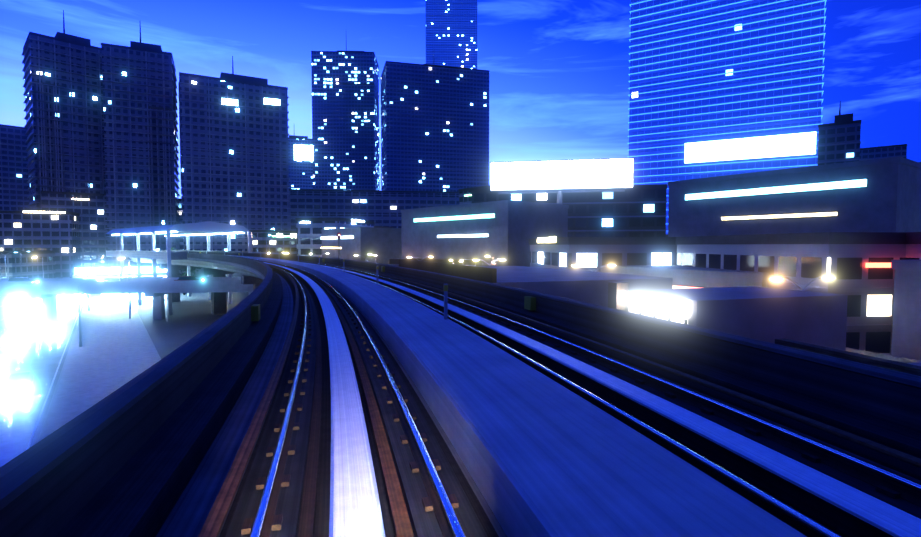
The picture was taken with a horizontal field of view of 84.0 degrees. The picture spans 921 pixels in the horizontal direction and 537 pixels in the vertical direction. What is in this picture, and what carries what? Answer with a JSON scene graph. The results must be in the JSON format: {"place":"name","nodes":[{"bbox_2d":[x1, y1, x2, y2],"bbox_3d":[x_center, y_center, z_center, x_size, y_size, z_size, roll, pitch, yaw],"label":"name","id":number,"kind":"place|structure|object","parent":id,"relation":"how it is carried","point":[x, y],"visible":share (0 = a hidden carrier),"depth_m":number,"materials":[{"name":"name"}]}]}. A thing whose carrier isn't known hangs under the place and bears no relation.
{"place":"outdoors","nodes":[
{"label":"outdoors","id":0,"kind":"place"},
{"bbox_2d":[0,325,3,336],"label":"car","id":1,"kind":"object","parent":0,"point":[1,330],"visible":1,"depth_m":76.39,"materials":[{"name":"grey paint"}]},
{"bbox_2d":[0,294,83,466],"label":"road","id":2,"kind":"structure","parent":0,"point":[41,356],"depth_m":57.55,"materials":[{"name":"asphalt"}]},
{"bbox_2d":[3,372,34,396],"bbox_3d":[-40.340,10.538,46.809,1.820,1.490,4.540,-2,3,-35],"label":"car","id":3,"kind":"object","parent":2,"relation":"on","point":[20,383],"visible":1,"depth_m":45.89,"materials":[{"name":"grey paint"}]},
{"bbox_2d":[0,251,55,278],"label":"building","id":4,"kind":"structure","parent":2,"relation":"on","point":[31,267],"depth_m":180.41,"materials":[{"name":"grey"}]},
{"bbox_2d":[0,210,80,277],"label":"building","id":5,"kind":"structure","parent":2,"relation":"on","point":[59,234],"depth_m":198.75,"materials":[{"name":"grey"}]},
{"bbox_2d":[23,211,64,213],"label":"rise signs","id":6,"kind":"object","parent":5,"relation":"attached to","point":[58,212],"visible":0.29,"depth_m":197.98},
{"bbox_2d":[0,295,81,449],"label":"lane markings","id":7,"kind":"object","parent":2,"relation":"on","point":[34,430],"visible":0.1,"depth_m":50.34,"materials":[{"name":"white paint"}]},
{"bbox_2d":[37,294,87,442],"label":"kerbs and median","id":8,"kind":"structure","parent":2,"relation":"on","point":[48,413],"depth_m":46.94,"materials":[{"name":"grey"}]},
{"bbox_2d":[119,258,157,277],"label":"lit windows","id":9,"kind":"structure","parent":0,"point":[142,264],"depth_m":152.85,"materials":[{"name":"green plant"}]},
{"bbox_2d":[124,275,248,358],"bbox_3d":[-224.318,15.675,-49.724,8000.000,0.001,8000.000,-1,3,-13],"label":"ground","id":10,"kind":"structure","parent":0,"point":[192,316],"depth_m":92.48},
{"bbox_2d":[0,124,29,210],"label":"block","id":11,"kind":"structure","parent":10,"relation":"on","point":[14,187],"depth_m":314.43,"materials":[{"name":"blue"}]},
{"bbox_2d":[22,10,105,210],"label":"tower","id":12,"kind":"structure","parent":10,"relation":"on","point":[63,102],"depth_m":212.18,"materials":[{"name":"grey"}]},
{"bbox_2d":[41,191,107,267],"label":"building","id":13,"kind":"structure","parent":10,"relation":"on","point":[92,210],"depth_m":214.14,"materials":[{"name":"grey"}]},
{"bbox_2d":[78,279,103,346],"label":"lamp","id":14,"kind":"object","parent":10,"relation":"on","point":[80,343],"visible":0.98,"depth_m":66.96,"materials":[{"name":"grey"}]},
{"bbox_2d":[87,267,103,310],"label":"lamp","id":15,"kind":"object","parent":10,"relation":"on","point":[88,294],"visible":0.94,"depth_m":103.87,"materials":[{"name":"grey"}]},
{"bbox_2d":[41,277,160,439],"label":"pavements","id":16,"kind":"structure","parent":10,"relation":"on","point":[115,351],"depth_m":60.04,"materials":[{"name":"concrete"}]},
{"bbox_2d":[72,267,166,303],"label":"lit windows","id":17,"kind":"structure","parent":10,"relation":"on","point":[103,272],"depth_m":123.10,"materials":[{"name":"glass"}]},
{"bbox_2d":[0,277,252,321],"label":"flyover","id":18,"kind":"object","parent":10,"relation":"on","point":[49,290],"visible":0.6,"depth_m":88.26,"materials":[{"name":"concrete"}]},
{"bbox_2d":[4,277,37,281],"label":"car","id":19,"kind":"object","parent":18,"relation":"on","point":[20,279],"visible":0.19,"depth_m":86.82,"materials":[{"name":"white paint"}]},
{"bbox_2d":[119,234,128,280],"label":"lamp post","id":20,"kind":"object","parent":18,"relation":"on","point":[120,258],"visible":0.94,"depth_m":87.20,"materials":[{"name":"grey"}]},
{"bbox_2d":[174,276,202,280],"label":"car","id":21,"kind":"object","parent":18,"relation":"on","point":[183,278],"visible":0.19,"depth_m":90.36,"materials":[{"name":"red paint"}]},
{"bbox_2d":[100,26,180,267],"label":"tower","id":22,"kind":"structure","parent":10,"relation":"on","point":[139,105],"depth_m":218.57,"materials":[{"name":"grey"}]},
{"bbox_2d":[151,246,197,276],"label":"tree","id":23,"kind":"object","parent":10,"relation":"on","point":[185,248],"visible":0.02,"depth_m":136.75,"materials":[{"name":"green plant"}]},
{"bbox_2d":[163,266,196,294],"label":"tree","id":24,"kind":"object","parent":10,"relation":"on","point":[184,273],"visible":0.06,"depth_m":137.04,"materials":[{"name":"green plant"}]},
{"bbox_2d":[179,199,183,249],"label":"block","id":25,"kind":"structure","parent":10,"relation":"on","point":[180,221],"depth_m":261.37,"materials":[{"name":"grey"}]},
{"bbox_2d":[119,231,251,314],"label":"support columns","id":26,"kind":"structure","parent":10,"relation":"on","point":[168,245],"depth_m":114.27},
{"bbox_2d":[106,250,186,259],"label":"station platform","id":27,"kind":"structure","parent":26,"relation":"attached to","point":[162,255],"depth_m":108.41,"materials":[{"name":"concrete"}]},
{"bbox_2d":[106,221,249,234],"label":"station roof","id":28,"kind":"structure","parent":26,"relation":"on","point":[209,227],"depth_m":104.75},
{"bbox_2d":[159,250,247,252],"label":"station platform","id":29,"kind":"structure","parent":26,"relation":"attached to","point":[208,251],"depth_m":118.24,"materials":[{"name":"concrete"}]},
{"bbox_2d":[172,233,240,235],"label":"station lights","id":30,"kind":"object","parent":26,"relation":"on","point":[206,234],"visible":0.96,"depth_m":121.08,"materials":[{"name":"white"}]},
{"bbox_2d":[158,264,262,314],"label":"bridge supports","id":31,"kind":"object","parent":10,"relation":"on","point":[218,302],"visible":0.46,"depth_m":99.20,"materials":[{"name":"concrete"}]},
{"bbox_2d":[129,257,920,536],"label":"curb","id":32,"kind":"structure","parent":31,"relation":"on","point":[189,513],"depth_m":6.47,"materials":[{"name":"concrete"}]},
{"bbox_2d":[0,253,271,536],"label":"parapet","id":33,"kind":"structure","parent":32,"relation":"on","point":[55,500],"depth_m":4.54,"materials":[{"name":"concrete"}]},
{"bbox_2d":[0,253,272,509],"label":"coping","id":34,"kind":"object","parent":33,"relation":"on","point":[21,473],"visible":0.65,"depth_m":4.49,"materials":[{"name":"concrete"}]},
{"bbox_2d":[56,271,282,536],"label":"floor","id":35,"kind":"structure","parent":32,"relation":"on","point":[139,493],"depth_m":5.20,"materials":[{"name":"concrete"}]},
{"bbox_2d":[218,265,293,536],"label":"power rail","id":36,"kind":"object","parent":32,"relation":"on","point":[254,445],"visible":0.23,"depth_m":4.84,"materials":[{"name":"grey metal"}]},
{"bbox_2d":[198,264,298,536],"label":"power rail cover","id":37,"kind":"object","parent":36,"relation":"on","point":[214,521],"visible":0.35,"depth_m":4.89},
{"bbox_2d":[269,264,318,299],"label":"rail","id":38,"kind":"object","parent":32,"relation":"on","point":[298,276],"visible":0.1,"depth_m":38.47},
{"bbox_2d":[264,262,384,536],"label":"center guideway strip","id":39,"kind":"object","parent":38,"relation":"on","point":[355,508],"visible":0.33,"depth_m":5.22,"materials":[{"name":"metal"}]},
{"bbox_2d":[219,271,498,536],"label":"track bed","id":40,"kind":"object","parent":32,"relation":"on","point":[321,515],"visible":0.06,"depth_m":5.87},
{"bbox_2d":[297,282,321,536],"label":"rail","id":41,"kind":"object","parent":40,"relation":"on","point":[306,523],"visible":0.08,"depth_m":5.73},
{"bbox_2d":[225,267,486,536],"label":"plinth","id":42,"kind":"structure","parent":40,"relation":"on","point":[422,521],"depth_m":5.47,"materials":[{"name":"concrete"}]},
{"bbox_2d":[241,265,458,534],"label":"rail fasteners","id":43,"kind":"object","parent":42,"relation":"on","point":[277,521],"visible":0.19,"depth_m":5.83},
{"bbox_2d":[261,261,452,536],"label":"rail foot","id":44,"kind":"object","parent":42,"relation":"on","point":[439,513],"depth_m":5.58},
{"bbox_2d":[249,260,465,536],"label":"rail head","id":45,"kind":"object","parent":44,"relation":"on","point":[456,529],"depth_m":5.20},
{"bbox_2d":[316,283,413,536],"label":"duct","id":46,"kind":"object","parent":40,"relation":"on","point":[402,526],"visible":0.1,"depth_m":5.77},
{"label":"plinth","id":47,"kind":"object","parent":40,"relation":"on","visible":0},
{"bbox_2d":[334,267,900,498],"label":"rail fasteners","id":48,"kind":"object","parent":47,"relation":"on","point":[888,492],"visible":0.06,"depth_m":6.14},
{"bbox_2d":[228,255,806,536],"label":"walkway","id":49,"kind":"structure","parent":32,"relation":"on","point":[540,454],"depth_m":4.79,"materials":[{"name":"concrete"}]},
{"bbox_2d":[150,249,535,320],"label":"trackside boxes","id":50,"kind":"object","parent":49,"relation":"on","point":[529,302],"visible":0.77,"depth_m":15.88,"materials":[{"name":"grey"}]},
{"bbox_2d":[174,251,920,432],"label":"parapet","id":51,"kind":"structure","parent":32,"relation":"on","point":[892,402],"depth_m":8.18,"materials":[{"name":"concrete"}]},
{"bbox_2d":[179,251,920,387],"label":"coping","id":52,"kind":"object","parent":51,"relation":"on","point":[891,375],"visible":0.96,"depth_m":8.21,"materials":[{"name":"concrete"}]},
{"bbox_2d":[253,256,920,480],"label":"deck","id":53,"kind":"structure","parent":32,"relation":"on","point":[902,439],"depth_m":7.55,"materials":[{"name":"concrete"}]},
{"bbox_2d":[337,233,340,264],"bbox_3d":[-12.900,-1.939,54.346,0.300,3.750,0.295,-1,3,-26],"label":"signal mast","id":54,"kind":"object","parent":53,"relation":"on","point":[338,236],"visible":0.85,"depth_m":54.29,"materials":[{"name":"grey metal"}]},
{"bbox_2d":[234,255,920,476],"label":"power rail","id":55,"kind":"object","parent":53,"relation":"on","point":[884,457],"visible":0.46,"depth_m":6.72,"materials":[{"name":"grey metal"}]},
{"bbox_2d":[217,254,920,466],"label":"guardrail","id":56,"kind":"object","parent":55,"relation":"on","point":[906,457],"visible":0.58,"depth_m":6.64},
{"bbox_2d":[340,270,892,536],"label":"reaction support","id":57,"kind":"object","parent":32,"relation":"on","point":[836,518],"visible":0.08,"depth_m":5.72,"materials":[{"name":"metal"}]},
{"bbox_2d":[309,263,920,536],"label":"center guideway strip","id":58,"kind":"object","parent":57,"relation":"on","point":[891,520],"visible":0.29,"depth_m":5.33,"materials":[{"name":"metal"}]},
{"bbox_2d":[382,279,920,518],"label":"rail","id":59,"kind":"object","parent":32,"relation":"on","point":[899,503],"depth_m":5.86,"materials":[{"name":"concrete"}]},
{"bbox_2d":[290,260,920,536],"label":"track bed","id":60,"kind":"object","parent":59,"relation":"on","point":[910,495],"depth_m":5.86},
{"bbox_2d":[273,258,920,536],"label":"rail head","id":61,"kind":"object","parent":60,"relation":"on","point":[797,515],"depth_m":5.70},
{"bbox_2d":[497,340,847,536],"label":"rail","id":62,"kind":"object","parent":32,"relation":"on","point":[793,506],"depth_m":5.38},
{"bbox_2d":[178,56,290,250],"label":"tower","id":63,"kind":"structure","parent":10,"relation":"on","point":[234,168],"depth_m":226.01,"materials":[{"name":"grey"}]},
{"bbox_2d":[221,97,238,106],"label":"tower crown sign","id":64,"kind":"object","parent":63,"relation":"attached to","point":[229,102],"visible":1,"depth_m":223.42,"materials":[{"name":"white"}]},
{"bbox_2d":[263,97,280,106],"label":"tower crown sign","id":65,"kind":"object","parent":63,"relation":"attached to","point":[272,101],"visible":1,"depth_m":229.74,"materials":[{"name":"white"}]},
{"bbox_2d":[33,252,490,318],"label":"street lamps","id":66,"kind":"object","parent":10,"relation":"on","point":[226,292],"visible":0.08,"depth_m":100.85,"materials":[{"name":"grey"}]},
{"bbox_2d":[247,230,296,254],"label":"building","id":67,"kind":"structure","parent":10,"relation":"on","point":[277,245],"depth_m":229.24,"materials":[{"name":"grey"}]},
{"bbox_2d":[272,235,295,236],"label":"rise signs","id":68,"kind":"object","parent":67,"relation":"attached to","point":[281,236],"visible":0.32,"depth_m":231.21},
{"bbox_2d":[296,218,374,256],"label":"building","id":69,"kind":"structure","parent":10,"relation":"on","point":[308,234],"depth_m":156.22,"materials":[{"name":"grey"}]},
{"bbox_2d":[311,48,379,190],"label":"tower","id":70,"kind":"structure","parent":10,"relation":"on","point":[345,112],"depth_m":500.82,"materials":[{"name":"grey"}]},
{"bbox_2d":[321,227,401,264],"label":"building","id":71,"kind":"structure","parent":10,"relation":"on","point":[384,245],"depth_m":141.02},
{"bbox_2d":[321,247,341,248],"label":"lit window","id":72,"kind":"structure","parent":71,"relation":"attached to","point":[330,247],"depth_m":150.22,"materials":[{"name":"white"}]},
{"bbox_2d":[321,235,353,239],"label":"sign block","id":73,"kind":"structure","parent":71,"relation":"attached to","point":[335,237],"depth_m":147.93,"materials":[{"name":"white"}]},
{"bbox_2d":[289,189,458,230],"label":"building","id":74,"kind":"structure","parent":10,"relation":"on","point":[381,208],"depth_m":342.72,"materials":[{"name":"grey"}]},
{"bbox_2d":[389,258,476,265],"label":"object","id":75,"kind":"structure","parent":10,"relation":"on","point":[395,262],"depth_m":101.49,"materials":[{"name":"grey"}]},
{"bbox_2d":[381,61,489,191],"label":"tower","id":76,"kind":"structure","parent":10,"relation":"on","point":[434,127],"depth_m":462.07,"materials":[{"name":"blue"}]},
{"bbox_2d":[459,185,489,203],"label":"building","id":77,"kind":"structure","parent":10,"relation":"on","point":[465,199],"depth_m":190.36,"materials":[{"name":"grey"}]},
{"bbox_2d":[400,200,568,266],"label":"building","id":78,"kind":"structure","parent":10,"relation":"on","point":[512,227],"depth_m":101.31,"materials":[{"name":"concrete"}]},
{"bbox_2d":[414,213,494,222],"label":"sign","id":79,"kind":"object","parent":78,"relation":"attached to","point":[460,217],"depth_m":104.73,"materials":[{"name":"white"}]},
{"bbox_2d":[437,233,488,237],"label":"light strip","id":80,"kind":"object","parent":78,"relation":"attached to","point":[480,235],"depth_m":102.88,"materials":[{"name":"white"}]},
{"bbox_2d":[471,184,666,236],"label":"building","id":81,"kind":"structure","parent":10,"relation":"on","point":[638,211],"depth_m":125.47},
{"bbox_2d":[529,237,676,271],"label":"building","id":82,"kind":"structure","parent":10,"relation":"on","point":[593,254],"depth_m":68.46,"materials":[{"name":"grey"}]},
{"bbox_2d":[537,236,555,242],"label":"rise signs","id":83,"kind":"object","parent":82,"relation":"attached to","point":[552,239],"visible":0.57,"depth_m":75.31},
{"bbox_2d":[600,265,768,287],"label":"building","id":84,"kind":"structure","parent":10,"relation":"on","point":[696,276],"depth_m":56.39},
{"bbox_2d":[672,284,714,288],"bbox_3d":[22.224,2.034,62.196,0.260,0.740,22.640,-2,3,-32],"label":"light strip","id":85,"kind":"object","parent":84,"relation":"attached to","point":[680,286],"depth_m":57.30,"materials":[{"name":"white"}]},
{"bbox_2d":[627,0,826,234],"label":"skyscraper","id":86,"kind":"structure","parent":10,"relation":"on","point":[705,70],"depth_m":235.38,"materials":[{"name":"glass"}]},
{"bbox_2d":[684,131,816,163],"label":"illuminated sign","id":87,"kind":"object","parent":86,"relation":"attached to","point":[776,146],"visible":1,"depth_m":224.23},
{"bbox_2d":[675,232,905,354],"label":"building","id":88,"kind":"structure","parent":10,"relation":"on","point":[802,260],"depth_m":44.05,"materials":[{"name":"grey"}]},
{"bbox_2d":[865,263,890,267],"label":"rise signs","id":89,"kind":"object","parent":88,"relation":"attached to","point":[877,265],"visible":0.26,"depth_m":43.39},
{"bbox_2d":[668,156,920,236],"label":"building","id":90,"kind":"structure","parent":10,"relation":"on","point":[888,199],"depth_m":73.47,"materials":[{"name":"concrete"}]},
{"bbox_2d":[685,178,867,200],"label":"light strip","id":91,"kind":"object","parent":90,"relation":"attached to","point":[825,186],"depth_m":76.18,"materials":[{"name":"white"}]},
{"bbox_2d":[721,211,838,220],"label":"light strip","id":92,"kind":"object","parent":90,"relation":"attached to","point":[788,215],"depth_m":76.27,"materials":[{"name":"white"}]},
{"bbox_2d":[817,102,860,164],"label":"tower","id":93,"kind":"structure","parent":10,"relation":"on","point":[839,140],"depth_m":207.80,"materials":[{"name":"grey"}]},
{"bbox_2d":[859,144,906,160],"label":"block","id":94,"kind":"structure","parent":10,"relation":"on","point":[870,153],"depth_m":321.71,"materials":[{"name":"grey"}]},
{"bbox_2d":[891,260,920,360],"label":"building","id":95,"kind":"structure","parent":10,"relation":"on","point":[906,335],"depth_m":37.92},
{"bbox_2d":[906,232,920,259],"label":"building","id":96,"kind":"structure","parent":10,"relation":"on","point":[913,245],"depth_m":42.90,"materials":[{"name":"grey"}]},
{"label":"expressway piers","id":97,"kind":"object","parent":10,"relation":"on","visible":0},
{"bbox_2d":[179,271,240,276],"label":"expressway deck","id":98,"kind":"structure","parent":97,"relation":"on","point":[200,274],"depth_m":159.33,"materials":[{"name":"concrete"}]},
{"bbox_2d":[111,266,244,274],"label":"expressway barrier","id":99,"kind":"object","parent":98,"relation":"on","point":[199,270],"visible":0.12,"depth_m":160.24,"materials":[{"name":"concrete"}]},
{"bbox_2d":[150,265,920,362],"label":"railing","id":100,"kind":"object","parent":98,"relation":"on","point":[890,357],"visible":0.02,"depth_m":35.04,"materials":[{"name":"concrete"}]},
{"bbox_2d":[288,135,312,189],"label":"tower","id":101,"kind":"structure","parent":0,"point":[300,174],"depth_m":568.21,"materials":[{"name":"blue"}]},
{"bbox_2d":[293,144,313,161],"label":"illuminated sign","id":102,"kind":"object","parent":101,"relation":"attached to","point":[302,152],"visible":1,"depth_m":312.54,"materials":[{"name":"white"}]},
{"bbox_2d":[399,259,496,282],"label":"wall","id":103,"kind":"structure","parent":0,"point":[485,274],"depth_m":34.28,"materials":[{"name":"concrete"}]},
{"bbox_2d":[426,0,476,68],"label":"tower","id":104,"kind":"structure","parent":0,"point":[451,32],"depth_m":881.27,"materials":[{"name":"blue"}]},
{"bbox_2d":[0,0,920,198],"label":"sky","id":105,"kind":"structure","parent":0,"point":[559,70],"materials":[{"name":"blue"}]},
{"bbox_2d":[498,189,624,204],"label":"billboard support","id":106,"kind":"object","parent":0,"point":[559,196],"visible":0.31,"depth_m":126.13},
{"bbox_2d":[490,157,633,191],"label":"illuminated billboard","id":107,"kind":"object","parent":106,"relation":"on","point":[583,174],"visible":0.96,"depth_m":125.16},
{"bbox_2d":[478,266,672,306],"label":"building","id":108,"kind":"structure","parent":0,"point":[590,287],"depth_m":31.49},
{"bbox_2d":[628,286,847,350],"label":"side building","id":109,"kind":"structure","parent":0,"point":[769,315],"depth_m":21.63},
{"bbox_2d":[608,282,687,323],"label":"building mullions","id":110,"kind":"object","parent":109,"relation":"attached to","point":[618,295],"visible":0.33,"depth_m":24.27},
{"bbox_2d":[628,293,687,313],"bbox_3d":[8.540,1.509,22.389,0.127,0.500,3.798,-1,3,-17],"label":"illuminated sign","id":111,"kind":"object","parent":109,"relation":"attached to","point":[675,306],"depth_m":22.07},
{"bbox_2d":[629,308,687,324],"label":"lit windows","id":112,"kind":"structure","parent":109,"relation":"attached to","point":[665,317],"depth_m":22.10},
{"bbox_2d":[775,338,920,375],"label":"railing","id":113,"kind":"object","parent":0,"point":[882,363],"depth_m":9.81,"materials":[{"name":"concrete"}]},
{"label":"expressway median","id":114,"kind":"structure","parent":0,"visible":0},
{"bbox_2d":[473,259,505,265],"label":"street lamp","id":115,"kind":"object","parent":114,"relation":"on","point":[485,262],"visible":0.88,"depth_m":74.81,"materials":[{"name":"grey"}]},
{"bbox_2d":[572,264,615,271],"bbox_3d":[14.306,2.295,54.894,5.600,5.540,0.340,-1,3,-24],"label":"street lamp","id":116,"kind":"object","parent":114,"relation":"on","point":[590,269],"visible":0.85,"depth_m":54.67,"materials":[{"name":"grey"}]},
{"bbox_2d":[769,275,835,290],"bbox_3d":[22.533,3.253,33.794,5.600,5.540,0.340,-1,3,-19],"label":"street lamp","id":117,"kind":"object","parent":114,"relation":"on","point":[781,277],"visible":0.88,"depth_m":33.64,"materials":[{"name":"grey"}]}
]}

